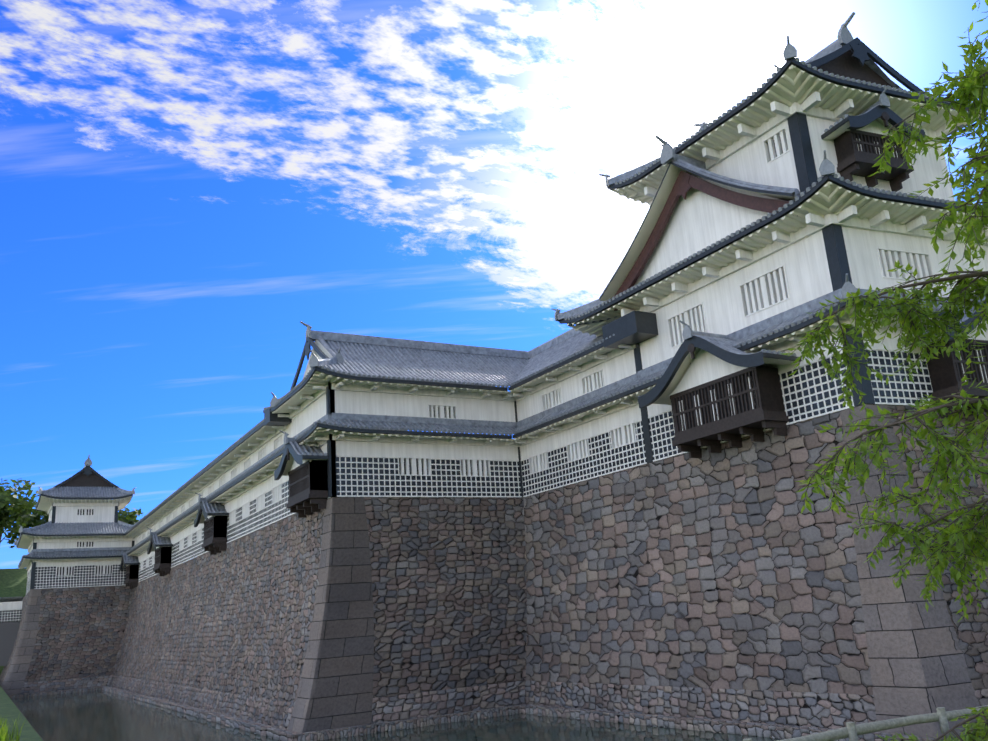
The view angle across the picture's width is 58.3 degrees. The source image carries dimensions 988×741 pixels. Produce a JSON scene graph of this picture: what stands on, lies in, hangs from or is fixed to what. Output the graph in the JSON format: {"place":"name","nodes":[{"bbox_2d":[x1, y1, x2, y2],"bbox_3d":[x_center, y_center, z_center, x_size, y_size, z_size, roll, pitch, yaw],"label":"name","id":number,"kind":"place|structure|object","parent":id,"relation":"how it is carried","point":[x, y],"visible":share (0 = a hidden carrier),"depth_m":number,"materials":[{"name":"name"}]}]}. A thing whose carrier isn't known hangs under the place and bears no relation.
{"place":"outdoors","nodes":[
{"label":"outdoors","id":0,"kind":"place"},
{"bbox_2d":[0,568,27,674],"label":"grassy hill","id":1,"kind":"structure","parent":0,"point":[13,582],"depth_m":134.02,"materials":[{"name":"green plant"}]},
{"bbox_2d":[0,478,41,542],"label":"tree","id":2,"kind":"object","parent":1,"relation":"on","point":[12,513],"visible":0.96,"depth_m":135.58,"materials":[{"name":"green plant"}]},
{"bbox_2d":[4,502,48,547],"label":"tree","id":3,"kind":"object","parent":1,"relation":"on","point":[34,521],"visible":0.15,"depth_m":145.37,"materials":[{"name":"green plant"}]},
{"bbox_2d":[117,507,142,524],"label":"tree","id":4,"kind":"object","parent":1,"relation":"on","point":[125,516],"depth_m":146.85,"materials":[{"name":"green plant"}]},
{"bbox_2d":[11,690,782,740],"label":"moat water","id":5,"kind":"structure","parent":0,"point":[100,715],"depth_m":43.93,"materials":[{"name":"grey liquid"}]},
{"bbox_2d":[0,686,980,740],"bbox_3d":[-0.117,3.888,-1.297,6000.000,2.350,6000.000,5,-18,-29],"label":"terrain","id":6,"kind":"structure","parent":0,"point":[10,711],"depth_m":38.21,"materials":[{"name":"green plant"}]},
{"bbox_2d":[0,716,981,740],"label":"bank grass tufts","id":7,"kind":"object","parent":6,"relation":"on","point":[4,736],"visible":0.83,"depth_m":22.10,"materials":[{"name":"green plant"}]},
{"bbox_2d":[0,404,987,740],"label":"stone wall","id":8,"kind":"structure","parent":6,"relation":"on","point":[732,590],"depth_m":41.83,"materials":[{"name":"stone"}]},
{"bbox_2d":[0,596,22,665],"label":"wall","id":9,"kind":"structure","parent":8,"relation":"attached to","point":[10,614],"depth_m":107.05,"materials":[{"name":"paint"}]},
{"bbox_2d":[14,455,135,593],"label":"castle turret","id":10,"kind":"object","parent":8,"relation":"on","point":[78,539],"visible":0.92,"depth_m":101.72,"materials":[{"name":"paint"}]},
{"bbox_2d":[119,310,657,588],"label":"castle building","id":11,"kind":"structure","parent":8,"relation":"on","point":[344,415],"depth_m":49.14,"materials":[{"name":"paint"}]},
{"bbox_2d":[541,12,987,461],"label":"castle tower","id":12,"kind":"structure","parent":8,"relation":"on","point":[775,212],"depth_m":36.45,"materials":[{"name":"paint"}]},
{"bbox_2d":[743,705,987,740],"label":"log fence","id":13,"kind":"object","parent":6,"relation":"on","point":[852,731],"visible":0.92,"depth_m":16.35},
{"bbox_2d":[781,0,987,740],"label":"cherry tree","id":14,"kind":"object","parent":6,"relation":"on","point":[972,86],"visible":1,"depth_m":9.13,"materials":[{"name":"green plant"}]},
{"bbox_2d":[0,0,987,568],"label":"sky","id":15,"kind":"structure","parent":0,"point":[185,185],"materials":[{"name":"blue"}]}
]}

